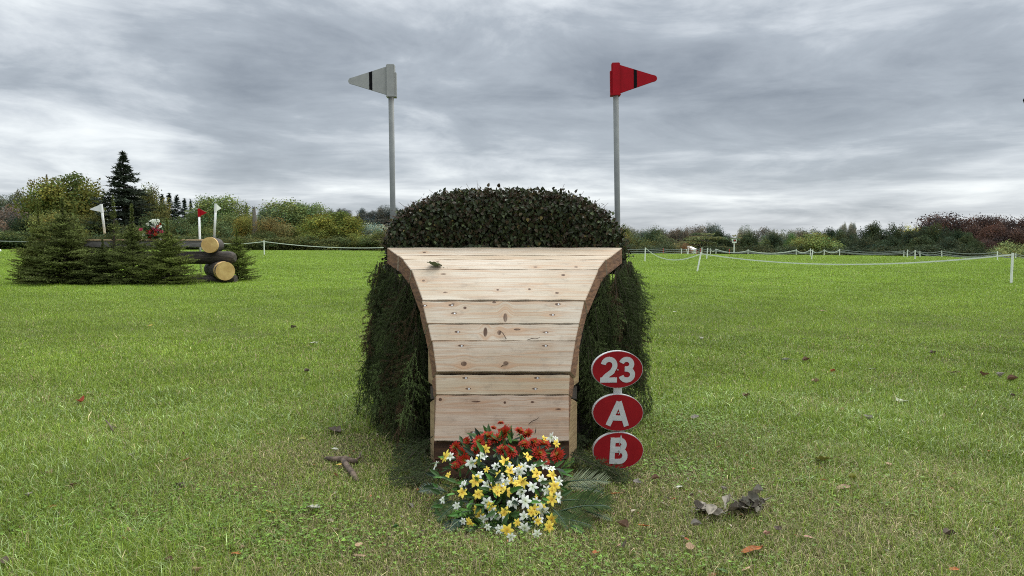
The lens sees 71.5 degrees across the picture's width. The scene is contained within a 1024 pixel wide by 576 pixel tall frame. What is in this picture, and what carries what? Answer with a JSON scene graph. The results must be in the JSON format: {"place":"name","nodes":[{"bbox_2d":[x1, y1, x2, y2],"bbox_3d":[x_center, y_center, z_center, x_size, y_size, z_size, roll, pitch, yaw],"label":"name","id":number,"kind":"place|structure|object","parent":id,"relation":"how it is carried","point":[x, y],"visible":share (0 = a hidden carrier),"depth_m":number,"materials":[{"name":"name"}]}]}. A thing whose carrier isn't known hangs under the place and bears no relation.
{"place":"outdoors","nodes":[
{"label":"outdoors","id":0,"kind":"place"},
{"bbox_2d":[0,226,1023,575],"bbox_3d":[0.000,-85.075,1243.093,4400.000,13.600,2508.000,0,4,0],"label":"ground","id":1,"kind":"structure","parent":0,"point":[620,514],"depth_m":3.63,"materials":[{"name":"green plant"}]},
{"bbox_2d":[0,228,29,248],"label":"hedge bush","id":2,"kind":"object","parent":1,"relation":"on","point":[6,245],"visible":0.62,"depth_m":104.28,"materials":[{"name":"green plant"}]},
{"bbox_2d":[0,203,32,231],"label":"tree","id":3,"kind":"object","parent":1,"relation":"on","point":[4,214],"visible":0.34,"depth_m":137.67,"materials":[{"name":"brown plant"}]},
{"bbox_2d":[3,188,31,217],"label":"tree","id":4,"kind":"object","parent":1,"relation":"on","point":[10,199],"visible":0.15,"depth_m":226.33,"materials":[{"name":"green plant"}]},
{"bbox_2d":[4,215,34,238],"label":"tree","id":5,"kind":"object","parent":1,"relation":"on","point":[16,221],"visible":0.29,"depth_m":109.88,"materials":[{"name":"green plant"}]},
{"bbox_2d":[7,238,47,283],"bbox_3d":[-14.403,-0.783,21.306,1.243,1.434,1.290,0,4,3],"label":"cut spruce","id":6,"kind":"object","parent":1,"relation":"on","point":[26,262],"visible":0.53,"depth_m":21.14,"materials":[{"name":"green plant"}]},
{"bbox_2d":[3,232,52,247],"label":"hedge bush","id":7,"kind":"object","parent":1,"relation":"on","point":[23,237],"visible":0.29,"depth_m":104.02,"materials":[{"name":"green plant"}]},
{"bbox_2d":[5,199,57,282],"bbox_3d":[-14.396,-1.418,21.608,1.763,2.646,1.556,-2,4,-25],"label":"cut spruce","id":8,"kind":"object","parent":1,"relation":"on","point":[34,230],"visible":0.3,"depth_m":21.45,"materials":[{"name":"green plant"}]},
{"bbox_2d":[18,209,83,237],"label":"tree","id":9,"kind":"object","parent":1,"relation":"on","point":[43,216],"visible":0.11,"depth_m":109.62,"materials":[{"name":"green plant"}]},
{"bbox_2d":[9,171,110,220],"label":"tree","id":10,"kind":"object","parent":1,"relation":"on","point":[49,195],"visible":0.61,"depth_m":118.08,"materials":[{"name":"green plant"}]},
{"bbox_2d":[15,197,105,284],"bbox_3d":[-13.337,-1.371,21.333,2.790,2.700,2.714,-3,5,-35],"label":"cut spruce","id":11,"kind":"object","parent":1,"relation":"on","point":[62,226],"visible":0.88,"depth_m":21.01,"materials":[{"name":"green plant"}]},
{"bbox_2d":[53,201,96,282],"bbox_3d":[-13.376,-1.392,21.849,1.623,2.558,1.432,3,5,41],"label":"cut spruce","id":12,"kind":"object","parent":1,"relation":"on","point":[81,230],"visible":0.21,"depth_m":21.80,"materials":[{"name":"green plant"}]},
{"bbox_2d":[65,238,129,284],"bbox_3d":[-12.258,-0.788,21.381,2.004,1.434,1.932,3,5,39],"label":"cut spruce","id":13,"kind":"object","parent":1,"relation":"on","point":[99,263],"visible":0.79,"depth_m":21.17,"materials":[{"name":"green plant"}]},
{"bbox_2d":[76,211,121,236],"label":"tree","id":14,"kind":"object","parent":1,"relation":"on","point":[99,231],"visible":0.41,"depth_m":112.03,"materials":[{"name":"green plant"}]},
{"bbox_2d":[84,195,127,276],"bbox_3d":[-12.264,-1.473,21.682,1.388,2.758,1.161,-1,4,-21],"label":"cut spruce","id":15,"kind":"object","parent":1,"relation":"on","point":[114,228],"visible":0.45,"depth_m":21.69,"materials":[{"name":"green plant"}]},
{"bbox_2d":[83,151,162,237],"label":"conifer tree","id":16,"kind":"object","parent":1,"relation":"on","point":[125,198],"visible":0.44,"depth_m":114.23,"materials":[{"name":"green plant"}]},
{"bbox_2d":[93,204,154,284],"bbox_3d":[-11.303,-1.294,21.123,1.884,2.455,2.135,1,4,8],"label":"cut spruce","id":17,"kind":"object","parent":1,"relation":"on","point":[133,254],"visible":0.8,"depth_m":20.96,"materials":[{"name":"green plant"}]},
{"bbox_2d":[37,237,237,281],"bbox_3d":[-11.979,-0.857,22.369,6.972,1.475,1.821,0,4,0],"label":"log jump","id":18,"kind":"object","parent":1,"relation":"on","point":[215,259],"visible":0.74,"depth_m":21.98,"materials":[{"name":"brown wood"}]},
{"bbox_2d":[90,204,105,233],"bbox_3d":[-12.928,-2.150,22.223,0.468,0.946,0.083,0,4,0],"label":"marker flag","id":19,"kind":"object","parent":18,"relation":"on","point":[99,208],"visible":0.9,"depth_m":22.20,"materials":[{"name":"white plastic"}]},
{"bbox_2d":[139,219,165,239],"bbox_3d":[-11.090,-1.774,21.877,1.216,0.715,0.559,0,4,0],"label":"flower arrangement","id":20,"kind":"object","parent":18,"relation":"on","point":[155,227],"visible":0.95,"depth_m":21.77,"materials":[{"name":"red plant"}]},
{"bbox_2d":[134,182,172,220],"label":"tree","id":21,"kind":"object","parent":1,"relation":"on","point":[164,210],"visible":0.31,"depth_m":126.59,"materials":[{"name":"green plant"}]},
{"bbox_2d":[137,210,173,238],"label":"shrub","id":22,"kind":"object","parent":1,"relation":"on","point":[147,219],"visible":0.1,"depth_m":111.57,"materials":[{"name":"green plant"}]},
{"bbox_2d":[128,218,207,284],"bbox_3d":[-10.129,-1.054,21.015,2.152,2.064,2.075,1,4,10],"label":"cut spruce","id":23,"kind":"object","parent":1,"relation":"on","point":[159,269],"visible":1,"depth_m":20.84,"materials":[{"name":"green plant"}]},
{"bbox_2d":[169,195,185,223],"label":"conifer tree","id":24,"kind":"object","parent":1,"relation":"on","point":[176,203],"visible":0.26,"depth_m":163.71,"materials":[{"name":"green plant"}]},
{"bbox_2d":[159,214,196,249],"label":"shrub","id":25,"kind":"object","parent":1,"relation":"on","point":[180,228],"visible":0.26,"depth_m":110.61,"materials":[{"name":"green plant"}]},
{"bbox_2d":[182,208,213,233],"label":"tree","id":26,"kind":"object","parent":1,"relation":"on","point":[193,218],"visible":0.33,"depth_m":120.50,"materials":[{"name":"green plant"}]},
{"bbox_2d":[198,209,205,271],"bbox_3d":[-10.194,-1.566,23.465,0.283,2.087,0.085,0,4,0],"label":"marker flag","id":27,"kind":"object","parent":1,"relation":"on","point":[201,212],"visible":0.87,"depth_m":23.41,"materials":[{"name":"white plastic"}]},
{"bbox_2d":[186,224,219,249],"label":"shrub","id":28,"kind":"object","parent":1,"relation":"on","point":[205,231],"visible":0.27,"depth_m":108.70,"materials":[{"name":"green plant"}]},
{"bbox_2d":[175,233,231,249],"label":"shrub","id":29,"kind":"object","parent":1,"relation":"on","point":[195,248],"visible":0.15,"depth_m":102.83,"materials":[{"name":"green plant"}]},
{"bbox_2d":[184,193,256,228],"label":"tree","id":30,"kind":"object","parent":1,"relation":"on","point":[223,203],"visible":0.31,"depth_m":125.89,"materials":[{"name":"green plant"}]},
{"bbox_2d":[216,218,238,247],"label":"shrub","id":31,"kind":"object","parent":1,"relation":"on","point":[226,232],"visible":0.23,"depth_m":110.78,"materials":[{"name":"green plant"}]},
{"bbox_2d":[207,212,249,234],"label":"tree","id":32,"kind":"object","parent":1,"relation":"on","point":[227,218],"visible":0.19,"depth_m":115.42,"materials":[{"name":"green plant"}]},
{"bbox_2d":[219,235,261,249],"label":"shrub","id":33,"kind":"object","parent":1,"relation":"on","point":[246,240],"visible":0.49,"depth_m":96.36,"materials":[{"name":"green plant"}]},
{"bbox_2d":[226,228,261,279],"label":"cut spruce","id":34,"kind":"object","parent":1,"relation":"on","point":[241,271],"visible":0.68,"depth_m":22.83,"materials":[{"name":"green plant"}]},
{"bbox_2d":[231,212,260,238],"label":"tree","id":35,"kind":"object","parent":1,"relation":"on","point":[244,225],"visible":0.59,"depth_m":108.71,"materials":[{"name":"green plant"}]},
{"bbox_2d":[244,228,277,249],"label":"shrub","id":36,"kind":"object","parent":1,"relation":"on","point":[259,235],"visible":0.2,"depth_m":105.19,"materials":[{"name":"green plant"}]},
{"bbox_2d":[245,215,296,247],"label":"shrub","id":37,"kind":"object","parent":1,"relation":"on","point":[273,226],"visible":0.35,"depth_m":107.68,"materials":[{"name":"green plant"}]},
{"bbox_2d":[257,205,284,225],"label":"tree","id":38,"kind":"object","parent":1,"relation":"on","point":[265,213],"visible":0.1,"depth_m":133.63,"materials":[{"name":"green plant"}]},
{"bbox_2d":[248,235,304,249],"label":"shrub","id":39,"kind":"object","parent":1,"relation":"on","point":[270,246],"visible":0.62,"depth_m":95.83,"materials":[{"name":"green plant"}]},
{"bbox_2d":[256,197,312,236],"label":"tree","id":40,"kind":"object","parent":1,"relation":"on","point":[289,214],"visible":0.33,"depth_m":135.01,"materials":[{"name":"green plant"}]},
{"bbox_2d":[275,235,327,249],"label":"shrub","id":41,"kind":"object","parent":1,"relation":"on","point":[300,241],"visible":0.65,"depth_m":95.66,"materials":[{"name":"green plant"}]},
{"bbox_2d":[288,202,333,235],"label":"tree","id":42,"kind":"object","parent":1,"relation":"on","point":[313,211],"visible":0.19,"depth_m":137.89,"materials":[{"name":"green plant"}]},
{"bbox_2d":[298,226,342,243],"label":"tree","id":43,"kind":"object","parent":1,"relation":"on","point":[319,233],"visible":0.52,"depth_m":98.56,"materials":[{"name":"green plant"}]},
{"bbox_2d":[293,210,369,239],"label":"tree","id":44,"kind":"object","parent":1,"relation":"on","point":[343,223],"visible":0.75,"depth_m":101.29,"materials":[{"name":"green plant"}]},
{"bbox_2d":[308,234,357,250],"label":"shrub","id":45,"kind":"object","parent":1,"relation":"on","point":[335,242],"visible":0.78,"depth_m":95.79,"materials":[{"name":"green plant"}]},
{"bbox_2d":[324,451,361,481],"bbox_3d":[-0.958,1.003,3.990,0.213,0.040,0.453,-1,4,-10],"label":"forked stick","id":46,"kind":"object","parent":1,"relation":"on","point":[347,466],"visible":0.99,"depth_m":4.09,"materials":[{"name":"brown wood"}]},
{"bbox_2d":[342,233,370,250],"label":"shrub","id":47,"kind":"object","parent":1,"relation":"on","point":[357,239],"visible":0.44,"depth_m":97.10,"materials":[{"name":"green plant"}]},
{"bbox_2d":[342,234,386,250],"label":"shrub","id":48,"kind":"object","parent":1,"relation":"on","point":[370,241],"visible":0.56,"depth_m":95.50,"materials":[{"name":"green plant"}]},
{"bbox_2d":[348,64,396,223],"bbox_3d":[-1.128,-0.432,5.834,0.391,2.744,0.074,0,4,0],"label":"flag pole","id":49,"kind":"object","parent":1,"relation":"on","point":[383,80],"visible":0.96,"depth_m":5.75,"materials":[{"name":"grey plastic"}]},
{"bbox_2d":[359,222,387,238],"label":"tree","id":50,"kind":"object","parent":1,"relation":"on","point":[370,229],"visible":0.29,"depth_m":106.35,"materials":[{"name":"green plant"}]},
{"bbox_2d":[375,205,389,225],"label":"tree","id":51,"kind":"object","parent":1,"relation":"on","point":[380,215],"visible":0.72,"depth_m":326.49,"materials":[{"name":"green plant"}]},
{"bbox_2d":[352,261,433,452],"bbox_3d":[-0.795,0.426,4.827,0.409,1.189,1.437,-2,4,-23],"label":"spruce bundle","id":52,"kind":"object","parent":1,"relation":"on","point":[395,370],"visible":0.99,"depth_m":4.59,"materials":[{"name":"green plant"}]},
{"bbox_2d":[387,424,446,488],"bbox_3d":[-0.566,0.931,4.143,0.342,0.216,1.063,-1,4,-9],"label":"spruce bough","id":53,"kind":"object","parent":1,"relation":"on","point":[420,469],"visible":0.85,"depth_m":3.92,"materials":[{"name":"green plant"}]},
{"bbox_2d":[387,247,621,477],"bbox_3d":[-0.053,0.376,4.500,1.696,1.249,1.369,0,4,0],"label":"cross country jump","id":54,"kind":"object","parent":1,"relation":"on","point":[471,303],"visible":0.94,"depth_m":4.10,"materials":[{"name":"wood"}]},
{"bbox_2d":[377,183,633,273],"bbox_3d":[-0.066,-0.455,5.476,1.940,0.722,0.760,0,4,0],"label":"brush hedge","id":55,"kind":"object","parent":54,"relation":"in","point":[518,217],"visible":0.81,"depth_m":5.19,"materials":[{"name":"green plant"}]},
{"bbox_2d":[374,223,636,244],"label":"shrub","id":56,"kind":"object","parent":1,"relation":"on","point":[627,232],"depth_m":105.07,"materials":[{"name":"green plant"}]},
{"bbox_2d":[0,378,1023,575],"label":"clover","id":57,"kind":"object","parent":1,"relation":"on","point":[304,504],"visible":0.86,"depth_m":3.16,"materials":[{"name":"green plant"}]},
{"bbox_2d":[419,421,614,541],"bbox_3d":[-0.002,0.919,3.399,0.909,0.422,0.778,3,5,36],"label":"flower arrangement","id":58,"kind":"object","parent":1,"relation":"on","point":[507,474],"visible":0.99,"depth_m":3.40,"materials":[{"name":"multicoloured plant"}]},
{"bbox_2d":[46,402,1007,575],"bbox_3d":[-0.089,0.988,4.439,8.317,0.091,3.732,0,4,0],"label":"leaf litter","id":59,"kind":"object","parent":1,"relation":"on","point":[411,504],"visible":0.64,"depth_m":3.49,"materials":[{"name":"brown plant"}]},
{"bbox_2d":[569,433,632,486],"bbox_3d":[0.461,0.970,4.171,0.408,0.217,0.882,0,4,0],"label":"spruce bough","id":60,"kind":"object","parent":1,"relation":"on","point":[588,460],"visible":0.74,"depth_m":3.91,"materials":[{"name":"green plant"}]},
{"bbox_2d":[575,261,655,438],"bbox_3d":[0.704,0.428,4.827,0.400,1.193,1.334,2,4,25],"label":"spruce bundle","id":61,"kind":"object","parent":1,"relation":"on","point":[617,313],"visible":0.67,"depth_m":4.69,"materials":[{"name":"green plant"}]},
{"bbox_2d":[591,350,642,469],"bbox_3d":[0.592,0.715,4.027,0.304,0.735,0.080,0,4,-7],"label":"number sign","id":62,"kind":"object","parent":1,"relation":"on","point":[617,412],"visible":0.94,"depth_m":4.00,"materials":[{"name":"metal"}]},
{"bbox_2d":[610,62,656,275],"bbox_3d":[0.981,-0.439,5.834,0.382,2.757,0.074,0,4,0],"label":"flag pole","id":63,"kind":"object","parent":1,"relation":"on","point":[623,79],"visible":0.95,"depth_m":5.75,"materials":[{"name":"red plastic"}]},
{"bbox_2d":[625,234,654,248],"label":"shrub","id":64,"kind":"object","parent":1,"relation":"on","point":[643,243],"visible":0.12,"depth_m":99.19,"materials":[{"name":"green plant"}]},
{"bbox_2d":[639,226,668,246],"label":"tree","id":65,"kind":"object","parent":1,"relation":"on","point":[652,233],"visible":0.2,"depth_m":138.73,"materials":[{"name":"green plant"}]},
{"bbox_2d":[639,242,682,253],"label":"shrub","id":66,"kind":"object","parent":1,"relation":"on","point":[659,248],"visible":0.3,"depth_m":82.94,"materials":[{"name":"green plant"}]},
{"bbox_2d":[644,232,679,249],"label":"shrub","id":67,"kind":"object","parent":1,"relation":"on","point":[661,242],"visible":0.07,"depth_m":101.80,"materials":[{"name":"green plant"}]},
{"bbox_2d":[668,227,690,245],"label":"tree","id":68,"kind":"object","parent":1,"relation":"on","point":[681,237],"visible":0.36,"depth_m":168.32,"materials":[{"name":"green plant"}]},
{"bbox_2d":[697,252,701,270],"bbox_3d":[7.819,-1.044,29.763,0.235,0.921,0.071,0,4,0],"label":"fence post","id":69,"kind":"object","parent":1,"relation":"on","point":[699,261],"visible":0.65,"depth_m":29.74,"materials":[{"name":"white plastic"}]},
{"bbox_2d":[702,253,1010,264],"bbox_3d":[11.515,-1.068,25.630,0.005,0.476,10.967,-3,5,-41],"label":"boundary tape","id":70,"kind":"object","parent":69,"relation":"attached to","point":[866,264],"visible":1,"depth_m":24.52,"materials":[{"name":"white plastic"}]},
{"bbox_2d":[679,233,726,253],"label":"tree","id":71,"kind":"object","parent":1,"relation":"on","point":[693,239],"visible":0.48,"depth_m":103.92,"materials":[{"name":"green plant"}]},
{"bbox_2d":[699,223,720,249],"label":"tree","id":72,"kind":"object","parent":1,"relation":"on","point":[709,229],"visible":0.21,"depth_m":173.57,"materials":[{"name":"green plant"}]},
{"bbox_2d":[694,243,743,253],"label":"shrub","id":73,"kind":"object","parent":1,"relation":"on","point":[722,248],"visible":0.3,"depth_m":82.98,"materials":[{"name":"green plant"}]},
{"bbox_2d":[686,484,775,520],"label":"dead leaves","id":74,"kind":"object","parent":1,"relation":"on","point":[754,500],"visible":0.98,"depth_m":3.35,"materials":[{"name":"grey plant"}]},
{"bbox_2d":[736,230,759,250],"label":"pine tree","id":75,"kind":"object","parent":1,"relation":"on","point":[751,238],"visible":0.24,"depth_m":105.99,"materials":[{"name":"green plant"}]},
{"bbox_2d":[727,243,781,254],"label":"shrub","id":76,"kind":"object","parent":1,"relation":"on","point":[765,249],"visible":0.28,"depth_m":82.77,"materials":[{"name":"green plant"}]},
{"bbox_2d":[759,233,786,250],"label":"pine tree","id":77,"kind":"object","parent":1,"relation":"on","point":[775,240],"visible":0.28,"depth_m":103.19,"materials":[{"name":"green plant"}]},
{"bbox_2d":[771,243,808,254],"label":"shrub","id":78,"kind":"object","parent":1,"relation":"on","point":[784,249],"visible":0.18,"depth_m":82.39,"materials":[{"name":"green plant"}]},
{"bbox_2d":[789,230,843,254],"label":"tree","id":79,"kind":"object","parent":1,"relation":"on","point":[816,242],"visible":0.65,"depth_m":82.85,"materials":[{"name":"green plant"}]},
{"bbox_2d":[839,230,860,244],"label":"tree","id":80,"kind":"object","parent":1,"relation":"on","point":[851,236],"visible":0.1,"depth_m":97.59,"materials":[{"name":"green plant"}]},
{"bbox_2d":[818,244,888,255],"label":"shrub","id":81,"kind":"object","parent":1,"relation":"on","point":[863,250],"visible":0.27,"depth_m":74.89,"materials":[{"name":"green plant"}]},
{"bbox_2d":[849,236,879,248],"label":"pine tree","id":82,"kind":"object","parent":1,"relation":"on","point":[866,245],"visible":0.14,"depth_m":89.61,"materials":[{"name":"green plant"}]},
{"bbox_2d":[864,220,882,242],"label":"tree","id":83,"kind":"object","parent":1,"relation":"on","point":[873,229],"visible":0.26,"depth_m":103.27,"materials":[{"name":"green plant"}]},
{"bbox_2d":[870,228,892,245],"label":"pine tree","id":84,"kind":"object","parent":1,"relation":"on","point":[881,236],"visible":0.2,"depth_m":95.70,"materials":[{"name":"green plant"}]},
{"bbox_2d":[870,235,906,253],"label":"pine tree","id":85,"kind":"object","parent":1,"relation":"on","point":[889,243],"visible":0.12,"depth_m":87.70,"materials":[{"name":"green plant"}]},
{"bbox_2d":[867,244,931,255],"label":"shrub","id":86,"kind":"object","parent":1,"relation":"on","point":[889,249],"visible":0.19,"depth_m":75.04,"materials":[{"name":"green plant"}]},
{"bbox_2d":[893,227,922,247],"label":"pine tree","id":87,"kind":"object","parent":1,"relation":"on","point":[908,235],"visible":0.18,"depth_m":93.58,"materials":[{"name":"green plant"}]},
{"bbox_2d":[903,234,936,251],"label":"pine tree","id":88,"kind":"object","parent":1,"relation":"on","point":[923,240],"visible":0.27,"depth_m":83.34,"materials":[{"name":"green plant"}]},
{"bbox_2d":[923,222,944,242],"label":"pine tree","id":89,"kind":"object","parent":1,"relation":"on","point":[933,233],"visible":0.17,"depth_m":95.59,"materials":[{"name":"green plant"}]},
{"bbox_2d":[906,244,970,256],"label":"shrub","id":90,"kind":"object","parent":1,"relation":"on","point":[928,249],"visible":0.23,"depth_m":74.72,"materials":[{"name":"green plant"}]},
{"bbox_2d":[911,211,967,233],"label":"copper beech","id":91,"kind":"object","parent":1,"relation":"on","point":[947,221],"visible":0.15,"depth_m":115.75,"materials":[{"name":"brown plant"}]},
{"bbox_2d":[930,236,965,252],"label":"pine tree","id":92,"kind":"object","parent":1,"relation":"on","point":[951,243],"visible":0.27,"depth_m":81.22,"materials":[{"name":"green plant"}]},
{"bbox_2d":[946,229,973,245],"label":"pine tree","id":93,"kind":"object","parent":1,"relation":"on","point":[956,235],"visible":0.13,"depth_m":89.43,"materials":[{"name":"green plant"}]},
{"bbox_2d":[945,243,991,256],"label":"shrub","id":94,"kind":"object","parent":1,"relation":"on","point":[970,250],"visible":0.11,"depth_m":75.35,"materials":[{"name":"green plant"}]},
{"bbox_2d":[958,231,979,248],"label":"pine tree","id":95,"kind":"object","parent":1,"relation":"on","point":[968,237],"visible":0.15,"depth_m":87.62,"materials":[{"name":"green plant"}]},
{"bbox_2d":[954,214,989,233],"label":"copper beech","id":96,"kind":"object","parent":1,"relation":"on","point":[969,220],"visible":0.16,"depth_m":113.31,"materials":[{"name":"brown plant"}]},
{"bbox_2d":[964,222,983,239],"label":"copper beech","id":97,"kind":"object","parent":1,"relation":"on","point":[972,229],"visible":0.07,"depth_m":103.33,"materials":[{"name":"brown plant"}]},
{"bbox_2d":[964,238,988,255],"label":"pine tree","id":98,"kind":"object","parent":1,"relation":"on","point":[976,243],"visible":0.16,"depth_m":83.53,"materials":[{"name":"green plant"}]},
{"bbox_2d":[973,213,1006,236],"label":"copper beech","id":99,"kind":"object","parent":1,"relation":"on","point":[985,222],"visible":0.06,"depth_m":111.33,"materials":[{"name":"brown plant"}]},
{"bbox_2d":[973,220,1009,247],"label":"copper beech","id":100,"kind":"object","parent":1,"relation":"on","point":[989,232],"visible":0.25,"depth_m":97.03,"materials":[{"name":"brown plant"}]},
{"bbox_2d":[983,239,1023,257],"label":"shrub","id":101,"kind":"object","parent":1,"relation":"on","point":[1008,249],"visible":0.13,"depth_m":77.94,"materials":[{"name":"green plant"}]},
{"bbox_2d":[993,227,1023,253],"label":"copper beech","id":102,"kind":"object","parent":1,"relation":"on","point":[1015,237],"visible":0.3,"depth_m":94.96,"materials":[{"name":"brown plant"}]},
{"bbox_2d":[1000,216,1023,239],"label":"copper beech","id":103,"kind":"object","parent":1,"relation":"on","point":[1010,224],"visible":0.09,"depth_m":107.48,"materials":[{"name":"brown plant"}]},
{"bbox_3d":[30.961,-2.656,56.230,0.072,0.594,0.069,0,4,0],"label":"fence post","id":104,"kind":"object","parent":1,"relation":"on","visible":0},
{"bbox_2d":[840,251,1023,257],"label":"fence line","id":105,"kind":"object","parent":104,"relation":"attached to","point":[937,254],"visible":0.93,"depth_m":53.92,"materials":[{"name":"white plastic"}]},
{"bbox_2d":[840,249,1023,255],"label":"fence line","id":106,"kind":"object","parent":104,"relation":"attached to","point":[939,251],"visible":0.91,"depth_m":53.76,"materials":[{"name":"white plastic"}]},
{"bbox_2d":[0,0,1023,239],"label":"sky","id":107,"kind":"structure","parent":0,"point":[778,115],"materials":[{"name":"grey"}]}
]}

